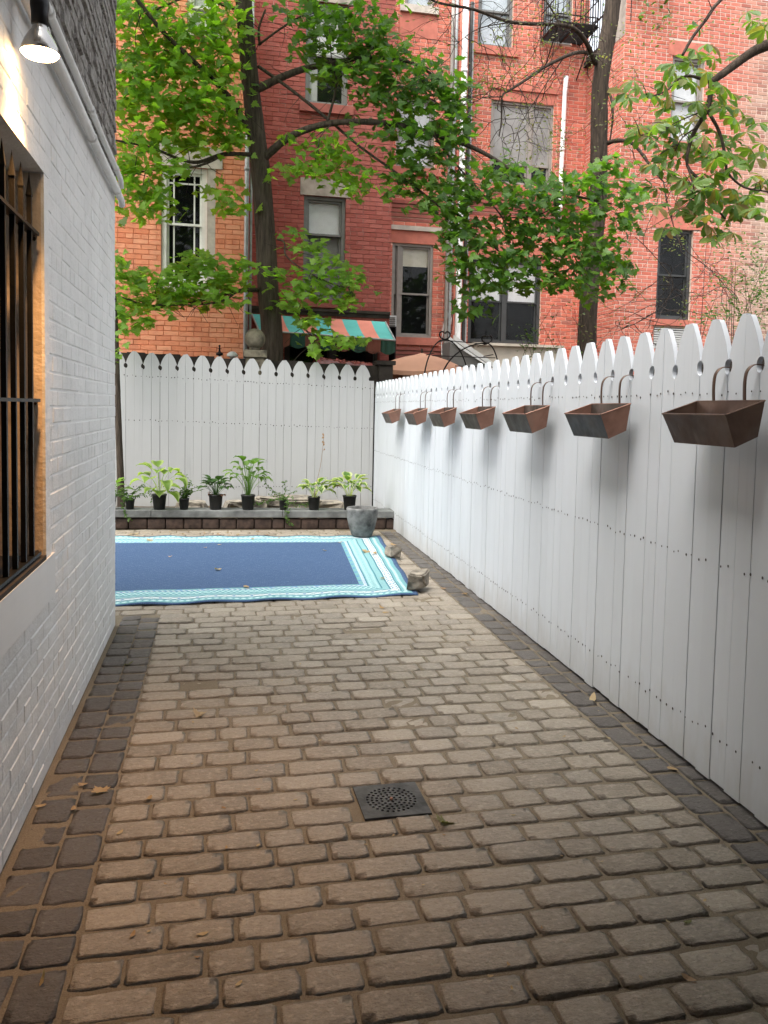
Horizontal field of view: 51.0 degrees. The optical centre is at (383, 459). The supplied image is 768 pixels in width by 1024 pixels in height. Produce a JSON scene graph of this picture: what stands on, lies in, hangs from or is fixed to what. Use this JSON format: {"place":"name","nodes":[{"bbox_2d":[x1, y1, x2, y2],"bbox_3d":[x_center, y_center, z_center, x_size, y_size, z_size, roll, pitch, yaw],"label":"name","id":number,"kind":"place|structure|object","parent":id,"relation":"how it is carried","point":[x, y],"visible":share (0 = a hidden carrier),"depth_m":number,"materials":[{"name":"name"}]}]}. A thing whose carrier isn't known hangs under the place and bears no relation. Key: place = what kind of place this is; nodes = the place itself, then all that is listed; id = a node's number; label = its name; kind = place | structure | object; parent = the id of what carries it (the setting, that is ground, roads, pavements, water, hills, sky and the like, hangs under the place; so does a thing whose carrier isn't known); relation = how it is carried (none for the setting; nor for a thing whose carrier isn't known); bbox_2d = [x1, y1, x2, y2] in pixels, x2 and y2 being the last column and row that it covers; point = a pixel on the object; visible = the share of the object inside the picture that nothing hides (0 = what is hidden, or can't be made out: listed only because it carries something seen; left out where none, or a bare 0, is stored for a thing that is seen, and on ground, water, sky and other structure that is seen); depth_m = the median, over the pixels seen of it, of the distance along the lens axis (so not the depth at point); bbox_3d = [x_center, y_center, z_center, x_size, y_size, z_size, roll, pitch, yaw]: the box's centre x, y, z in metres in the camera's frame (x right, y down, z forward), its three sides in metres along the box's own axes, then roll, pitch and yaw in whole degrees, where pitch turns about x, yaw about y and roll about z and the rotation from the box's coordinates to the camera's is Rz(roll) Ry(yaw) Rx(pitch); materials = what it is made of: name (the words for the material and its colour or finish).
{"place":"outdoors","nodes":[
{"label":"outdoors","id":0,"kind":"place"},
{"bbox_2d":[115,0,253,359],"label":"brick house","id":1,"kind":"structure","parent":0,"point":[151,243],"depth_m":12.69,"materials":[{"name":"orange brick"}]},
{"bbox_2d":[161,166,206,284],"bbox_3d":[-3.141,-3.666,12.688,0.693,1.804,0.110,0,4,-12],"label":"window","id":2,"kind":"structure","parent":1,"relation":"in","point":[200,173],"depth_m":12.66,"materials":[{"name":"clear glass"}]},
{"bbox_2d":[188,0,217,25],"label":"window","id":3,"kind":"structure","parent":1,"relation":"in","point":[197,3],"depth_m":12.57,"materials":[{"name":"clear glass"}]},
{"bbox_2d":[115,506,393,529],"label":"ground","id":4,"kind":"structure","parent":0,"point":[184,528],"depth_m":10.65,"materials":[{"name":"stone"}]},
{"bbox_2d":[0,0,124,872],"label":"brick house","id":5,"kind":"structure","parent":4,"relation":"on","point":[61,187],"depth_m":3.33,"materials":[{"name":"white paint"}]},
{"bbox_2d":[20,0,59,62],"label":"flood lamp","id":6,"kind":"object","parent":5,"relation":"attached to","point":[38,43],"visible":1,"depth_m":2.62,"materials":[{"name":"silver metal"}]},
{"bbox_2d":[115,477,134,504],"bbox_3d":[-3.283,0.373,9.695,0.533,0.438,0.391,3,4,26],"label":"potted hosta","id":7,"kind":"object","parent":4,"relation":"on","point":[118,484],"visible":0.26,"depth_m":9.70,"materials":[{"name":"green plant"}]},
{"bbox_2d":[115,249,135,506],"bbox_3d":[-4.011,-3.032,10.170,1.764,7.503,0.481,0,4,-12],"label":"young tree","id":8,"kind":"object","parent":4,"relation":"on","point":[122,326],"visible":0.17,"depth_m":10.44,"materials":[{"name":"green plant"}]},
{"bbox_2d":[115,484,151,521],"bbox_3d":[-3.093,0.511,9.706,0.466,0.438,0.510,3,4,33],"label":"potted vinca","id":9,"kind":"object","parent":4,"relation":"on","point":[129,502],"visible":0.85,"depth_m":9.69,"materials":[{"name":"green plant"}]},
{"bbox_2d":[129,460,187,509],"bbox_3d":[-2.718,0.307,9.728,0.629,0.588,0.612,-2,5,-42],"label":"potted hosta","id":10,"kind":"object","parent":4,"relation":"on","point":[159,499],"visible":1,"depth_m":9.70,"materials":[{"name":"green plant"}]},
{"bbox_2d":[169,474,203,509],"bbox_3d":[-2.420,0.389,9.788,0.387,0.429,0.279,-2,5,-42],"label":"potted vinca","id":11,"kind":"object","parent":4,"relation":"on","point":[184,502],"visible":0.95,"depth_m":9.77,"materials":[{"name":"green plant"}]},
{"bbox_2d":[175,500,208,507],"bbox_3d":[-2.530,0.592,10.598,0.438,0.123,0.353,0,4,-12],"label":"bed rock","id":12,"kind":"object","parent":4,"relation":"on","point":[197,504],"visible":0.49,"depth_m":10.48,"materials":[{"name":"beige stone"}]},
{"bbox_2d":[197,474,234,509],"bbox_3d":[-2.051,0.391,9.850,0.445,0.432,0.413,0,4,-12],"label":"potted plant","id":13,"kind":"object","parent":4,"relation":"on","point":[215,499],"visible":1,"depth_m":9.80,"materials":[{"name":"green plant"}]},
{"bbox_2d":[216,345,222,356],"bbox_3d":[-2.435,-1.044,11.911,0.100,1.300,0.095,0,4,-12],"label":"iron finial","id":14,"kind":"object","parent":4,"relation":"on","point":[219,353],"visible":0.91,"depth_m":11.86,"materials":[{"name":"black metal"}]},
{"bbox_2d":[222,500,241,507],"bbox_3d":[-1.941,0.596,10.488,0.327,0.134,0.403,0,4,-12],"label":"bed rock","id":15,"kind":"object","parent":4,"relation":"on","point":[232,504],"visible":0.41,"depth_m":10.35,"materials":[{"name":"beige stone"}]},
{"bbox_2d":[227,351,237,358],"bbox_3d":[-2.255,-0.967,11.954,0.170,1.275,0.170,0,4,-12],"label":"garden globe","id":16,"kind":"object","parent":4,"relation":"on","point":[231,354],"visible":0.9,"depth_m":11.87,"materials":[{"name":"white plastic"}]},
{"bbox_2d":[115,351,373,506],"bbox_3d":[-2.862,-0.376,11.102,5.515,2.305,0.068,0,4,-12],"label":"picket fence","id":17,"kind":"object","parent":4,"relation":"on","point":[172,404],"visible":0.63,"depth_m":11.26,"materials":[{"name":"white paint"}]},
{"bbox_2d":[221,455,273,509],"bbox_3d":[-1.643,0.274,9.885,0.565,0.677,0.602,-2,5,-42],"label":"potted hosta","id":18,"kind":"object","parent":4,"relation":"on","point":[247,498],"visible":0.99,"depth_m":9.86,"materials":[{"name":"green plant"}]},
{"bbox_2d":[243,329,266,495],"bbox_3d":[-1.868,-0.547,11.602,0.320,2.666,0.320,0,4,-12],"label":"ball finial","id":19,"kind":"object","parent":4,"relation":"on","point":[255,340],"visible":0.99,"depth_m":11.42,"materials":[{"name":"stone"}]},
{"bbox_2d":[121,352,395,505],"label":"garden wall","id":20,"kind":"structure","parent":4,"relation":"on","point":[379,370],"depth_m":11.81,"materials":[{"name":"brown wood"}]},
{"bbox_2d":[254,499,266,507],"bbox_3d":[-1.616,0.578,10.444,0.201,0.151,0.255,0,4,-12],"label":"bed rock","id":21,"kind":"object","parent":4,"relation":"on","point":[263,505],"visible":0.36,"depth_m":10.36,"materials":[{"name":"beige stone"}]},
{"bbox_2d":[255,495,279,507],"bbox_3d":[-1.476,0.569,10.724,0.493,0.200,0.617,0,4,-12],"label":"bed rock","id":22,"kind":"object","parent":4,"relation":"on","point":[273,504],"visible":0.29,"depth_m":10.46,"materials":[{"name":"beige stone"}]},
{"bbox_2d":[254,475,308,525],"bbox_3d":[-1.243,0.495,9.972,0.699,0.618,0.370,2,4,12],"label":"potted vinca","id":23,"kind":"object","parent":4,"relation":"on","point":[283,502],"visible":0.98,"depth_m":9.93,"materials":[{"name":"green plant"}]},
{"bbox_2d":[273,495,321,507],"bbox_3d":[-1.171,0.584,10.757,0.660,0.187,0.650,0,4,-12],"label":"bed rock","id":24,"kind":"object","parent":4,"relation":"on","point":[300,499],"visible":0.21,"depth_m":10.54,"materials":[{"name":"beige stone"}]},
{"bbox_2d":[296,433,336,509],"bbox_3d":[-0.856,0.142,10.006,0.457,0.956,0.451,4,5,38],"label":"potted hosta","id":25,"kind":"object","parent":4,"relation":"on","point":[313,500],"visible":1,"depth_m":9.97,"materials":[{"name":"green plant"}]},
{"bbox_2d":[319,500,343,507],"bbox_3d":[-0.786,0.628,10.805,0.505,0.182,0.569,0,4,-12],"label":"bed rock","id":26,"kind":"object","parent":4,"relation":"on","point":[331,504],"visible":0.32,"depth_m":10.61,"materials":[{"name":"beige stone"}]},
{"bbox_2d":[312,357,371,365],"bbox_3d":[-0.584,-1.377,12.683,1.022,0.460,0.800,0,4,-12],"label":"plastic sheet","id":27,"kind":"object","parent":4,"relation":"on","point":[322,360],"visible":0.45,"depth_m":12.46,"materials":[{"name":"red plastic"}]},
{"bbox_2d":[328,471,372,509],"bbox_3d":[-0.417,0.390,10.065,0.552,0.472,0.534,4,5,38],"label":"potted hosta","id":28,"kind":"object","parent":4,"relation":"on","point":[349,500],"visible":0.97,"depth_m":10.02,"materials":[{"name":"green plant"}]},
{"bbox_2d":[248,0,474,381],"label":"brick house","id":29,"kind":"structure","parent":4,"relation":"on","point":[391,249],"depth_m":14.63,"materials":[{"name":"red brick"}]},
{"bbox_2d":[251,314,395,354],"bbox_3d":[-1.049,-2.183,13.944,2.436,0.720,1.090,0,4,-12],"label":"awning","id":30,"kind":"object","parent":29,"relation":"attached to","point":[382,336],"visible":0.56,"depth_m":13.74,"materials":[{"name":"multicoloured fabric"}]},
{"bbox_2d":[303,196,344,299],"bbox_3d":[-1.092,-3.802,14.569,0.747,1.829,0.132,0,4,-12],"label":"window","id":31,"kind":"structure","parent":29,"relation":"in","point":[324,217],"depth_m":14.57,"materials":[{"name":"grey glass"}]},
{"bbox_2d":[305,3,348,105],"bbox_3d":[-1.028,-7.184,14.366,0.752,1.758,0.158,0,4,-12],"label":"window","id":32,"kind":"structure","parent":29,"relation":"in","point":[313,86],"depth_m":14.39,"materials":[{"name":"clear glass"}]},
{"bbox_2d":[284,343,377,360],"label":"window","id":33,"kind":"structure","parent":29,"relation":"in","point":[286,349],"depth_m":14.67,"materials":[{"name":"black glass"}]},
{"bbox_2d":[389,315,395,326],"bbox_3d":[0.041,-2.648,15.960,0.320,0.380,0.442,0,4,-12],"label":"air conditioner","id":34,"kind":"object","parent":29,"relation":"attached to","point":[392,320],"visible":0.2,"depth_m":15.76,"materials":[{"name":"white plastic"}]},
{"bbox_2d":[391,243,432,337],"bbox_3d":[0.553,-3.416,16.327,0.840,1.865,0.110,0,4,-12],"label":"window","id":35,"kind":"structure","parent":29,"relation":"in","point":[410,255],"depth_m":16.30,"materials":[{"name":"glass"}]},
{"bbox_2d":[396,98,434,168],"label":"window","id":36,"kind":"structure","parent":29,"relation":"in","point":[423,119],"depth_m":16.21,"materials":[{"name":"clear glass"}]},
{"bbox_2d":[405,0,432,5],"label":"window","id":37,"kind":"structure","parent":29,"relation":"in","point":[422,2],"depth_m":16.07,"materials":[{"name":"grey glass"}]},
{"bbox_2d":[115,0,653,364],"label":"maple tree","id":38,"kind":"object","parent":4,"relation":"on","point":[192,103],"visible":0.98,"depth_m":11.20,"materials":[{"name":"green plant"}]},
{"bbox_2d":[392,349,462,378],"bbox_3d":[0.618,-0.594,13.701,1.840,2.575,1.840,0,4,-12],"label":"parasol","id":39,"kind":"object","parent":4,"relation":"on","point":[409,366],"visible":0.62,"depth_m":13.01,"materials":[{"name":"beige fabric"}]},
{"bbox_2d":[424,331,497,372],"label":"garden arch","id":40,"kind":"structure","parent":4,"relation":"on","point":[451,341],"depth_m":12.52,"materials":[{"name":"black metal"}]},
{"bbox_2d":[442,335,563,370],"bbox_3d":[2.213,-0.882,16.101,2.488,2.929,2.080,0,4,-12],"label":"lean to","id":41,"kind":"object","parent":4,"relation":"on","point":[508,351],"visible":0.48,"depth_m":15.61,"materials":[{"name":"white plastic"}]},
{"bbox_2d":[511,302,599,364],"bbox_3d":[2.679,-0.811,12.251,1.706,3.178,0.727,0,4,-12],"label":"climbing vine","id":42,"kind":"object","parent":4,"relation":"on","point":[526,345],"visible":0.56,"depth_m":12.26,"materials":[{"name":"green plant"}]},
{"bbox_2d":[373,313,767,826],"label":"picket fence","id":43,"kind":"object","parent":4,"relation":"on","point":[626,571],"visible":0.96,"depth_m":4.03,"materials":[{"name":"white paint"}]},
{"bbox_2d":[382,394,400,422],"bbox_3d":[0.122,-0.612,9.587,0.246,0.352,0.447,0,4,-12],"label":"copper trough","id":44,"kind":"object","parent":43,"relation":"attached to","point":[391,416],"visible":0.89,"depth_m":9.39,"materials":[{"name":"brown metal"}]},
{"bbox_2d":[404,391,431,424],"bbox_3d":[0.360,-0.529,8.257,0.246,0.343,0.447,0,4,-12],"label":"copper trough","id":45,"kind":"object","parent":43,"relation":"attached to","point":[417,416],"visible":0.94,"depth_m":8.08,"materials":[{"name":"brown metal"}]},
{"bbox_2d":[428,389,460,426],"bbox_3d":[0.553,-0.463,7.176,0.246,0.335,0.447,0,4,-12],"label":"copper trough","id":46,"kind":"object","parent":43,"relation":"attached to","point":[444,417],"visible":0.92,"depth_m":7.03,"materials":[{"name":"brown metal"}]},
{"bbox_2d":[459,386,495,429],"bbox_3d":[0.742,-0.397,6.119,0.246,0.328,0.447,0,4,-12],"label":"copper trough","id":47,"kind":"object","parent":43,"relation":"attached to","point":[480,417],"visible":0.92,"depth_m":5.99,"materials":[{"name":"brown metal"}]},
{"bbox_2d":[502,381,552,432],"bbox_3d":[0.926,-0.333,5.085,0.246,0.321,0.447,0,4,-12],"label":"copper trough","id":48,"kind":"object","parent":43,"relation":"attached to","point":[530,418],"visible":0.88,"depth_m":4.98,"materials":[{"name":"brown metal"}]},
{"bbox_2d":[564,375,633,438],"bbox_3d":[1.107,-0.271,4.075,0.246,0.314,0.447,0,4,-12],"label":"copper trough","id":49,"kind":"object","parent":43,"relation":"attached to","point":[603,420],"visible":0.92,"depth_m":3.98,"materials":[{"name":"brown metal"}]},
{"bbox_2d":[662,364,765,447],"bbox_3d":[1.284,-0.210,3.087,0.246,0.307,0.447,0,4,-12],"label":"copper trough","id":50,"kind":"object","parent":43,"relation":"attached to","point":[726,423],"visible":0.92,"depth_m":3.01,"materials":[{"name":"brown metal"}]},
{"bbox_2d":[376,0,764,359],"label":"locust tree","id":51,"kind":"object","parent":4,"relation":"on","point":[601,60],"visible":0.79,"depth_m":12.72,"materials":[{"name":"green plant"}]},
{"bbox_2d":[451,0,767,374],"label":"brick house","id":52,"kind":"structure","parent":4,"relation":"on","point":[749,78],"depth_m":16.38,"materials":[{"name":"red brick"}]},
{"bbox_2d":[477,0,512,47],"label":"window","id":53,"kind":"structure","parent":52,"relation":"in","point":[486,33],"depth_m":16.79,"materials":[{"name":"grey glass"}]},
{"bbox_2d":[467,258,540,344],"bbox_3d":[2.545,-3.364,17.164,1.603,1.792,0.110,0,4,-12],"label":"window","id":54,"kind":"structure","parent":52,"relation":"in","point":[512,297],"depth_m":17.20,"materials":[{"name":"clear glass"}]},
{"bbox_2d":[489,100,552,185],"bbox_3d":[2.880,-6.637,17.012,1.383,1.704,0.110,0,4,-12],"label":"window","id":55,"kind":"structure","parent":52,"relation":"in","point":[496,150],"depth_m":17.00,"materials":[{"name":"grey glass"}]},
{"bbox_2d":[544,0,571,44],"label":"window","id":56,"kind":"structure","parent":52,"relation":"in","point":[566,9],"depth_m":17.03,"materials":[{"name":"grey"}]},
{"bbox_2d":[592,0,672,37],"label":"terrace plants","id":57,"kind":"object","parent":52,"relation":"on","point":[641,16],"visible":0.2,"depth_m":15.56,"materials":[{"name":"green plant"}]},
{"bbox_2d":[655,230,691,319],"bbox_3d":[5.782,-3.707,16.206,0.756,1.786,0.110,0,4,-12],"label":"window","id":58,"kind":"structure","parent":52,"relation":"in","point":[686,275],"depth_m":16.22,"materials":[{"name":"black glass"}]},
{"bbox_2d":[670,57,703,141],"bbox_3d":[5.970,-7.108,16.016,0.696,1.647,0.132,0,4,-12],"label":"window","id":59,"kind":"structure","parent":52,"relation":"in","point":[682,93],"depth_m":16.04,"materials":[{"name":"white glass"}]},
{"bbox_2d":[607,0,767,246],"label":"chestnut tree","id":60,"kind":"object","parent":4,"relation":"on","point":[693,208],"visible":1,"depth_m":8.16,"materials":[{"name":"green plant"}]},
{"bbox_2d":[633,358,764,377],"bbox_3d":[1.145,0.219,6.306,0.024,1.869,10.032,0,4,-10],"label":"board fence","id":61,"kind":"object","parent":4,"relation":"on","point":[763,362],"depth_m":3.72,"materials":[{"name":"brown wood"}]},
{"bbox_2d":[683,225,767,346],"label":"garden shrub","id":62,"kind":"object","parent":4,"relation":"on","point":[735,297],"visible":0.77,"depth_m":10.61,"materials":[{"name":"green plant"}]},
{"bbox_2d":[0,528,767,1023],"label":"patio","id":63,"kind":"structure","parent":0,"point":[606,850],"depth_m":2.79,"materials":[{"name":"beige brick"}]},
{"bbox_2d":[39,970,44,985],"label":"fallen leaf","id":64,"kind":"object","parent":63,"relation":"on","point":[41,979],"visible":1,"depth_m":2.08,"materials":[{"name":"brown plant"}]},
{"bbox_2d":[92,786,109,792],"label":"fallen leaf","id":65,"kind":"object","parent":63,"relation":"on","point":[98,789],"visible":1,"depth_m":3.12,"materials":[{"name":"brown plant"}]},
{"bbox_2d":[193,708,206,716],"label":"fallen leaf","id":66,"kind":"object","parent":63,"relation":"on","point":[196,712],"visible":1,"depth_m":3.91,"materials":[{"name":"brown plant"}]},
{"bbox_2d":[115,535,417,606],"bbox_3d":[-1.913,0.970,7.649,4.379,0.022,3.414,0,4,-12],"label":"rug","id":67,"kind":"object","parent":63,"relation":"on","point":[297,567],"visible":0.67,"depth_m":7.36,"materials":[{"name":"blue fabric"}]},
{"bbox_2d":[346,506,377,536],"bbox_3d":[-0.255,0.717,9.371,0.374,0.332,0.374,0,4,-12],"label":"planter pot","id":68,"kind":"object","parent":67,"relation":"on","point":[362,520],"visible":1,"depth_m":9.24,"materials":[{"name":"concrete"}]},
{"bbox_2d":[384,546,401,557],"bbox_3d":[0.087,0.915,8.087,0.119,0.129,0.180,-1,4,-32],"label":"weight stone","id":69,"kind":"object","parent":67,"relation":"on","point":[392,551],"visible":1,"depth_m":8.04,"materials":[{"name":"beige stone"}]},
{"bbox_2d":[406,569,429,589],"bbox_3d":[0.285,0.993,6.686,0.165,0.158,0.269,2,4,12],"label":"weight stone","id":70,"kind":"object","parent":67,"relation":"on","point":[418,579],"visible":1,"depth_m":6.59,"materials":[{"name":"beige stone"}]},
{"bbox_2d":[353,782,431,820],"bbox_3d":[0.027,1.304,3.095,0.254,0.022,0.254,0,4,-12],"label":"floor drain","id":71,"kind":"object","parent":63,"relation":"on","point":[389,801],"visible":1,"depth_m":3.08,"materials":[{"name":"metal"}]},
{"bbox_2d":[436,814,453,822],"bbox_3d":[0.220,1.305,2.930,0.081,0.024,0.072,2,-19,19],"label":"fallen leaf","id":72,"kind":"object","parent":63,"relation":"on","point":[440,819],"visible":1,"depth_m":2.94,"materials":[{"name":"green plant"}]},
{"bbox_2d":[589,692,595,700],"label":"fallen leaf","id":73,"kind":"object","parent":63,"relation":"on","point":[593,696],"visible":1,"depth_m":4.23,"materials":[{"name":"beige plant"}]},
{"bbox_2d":[681,973,695,980],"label":"fallen leaf","id":74,"kind":"object","parent":63,"relation":"on","point":[686,977],"visible":1,"depth_m":2.14,"materials":[{"name":"brown plant"}]},
{"bbox_2d":[589,0,604,50],"label":"sky","id":75,"kind":"structure","parent":0,"point":[591,1],"materials":[{"name":"white"}]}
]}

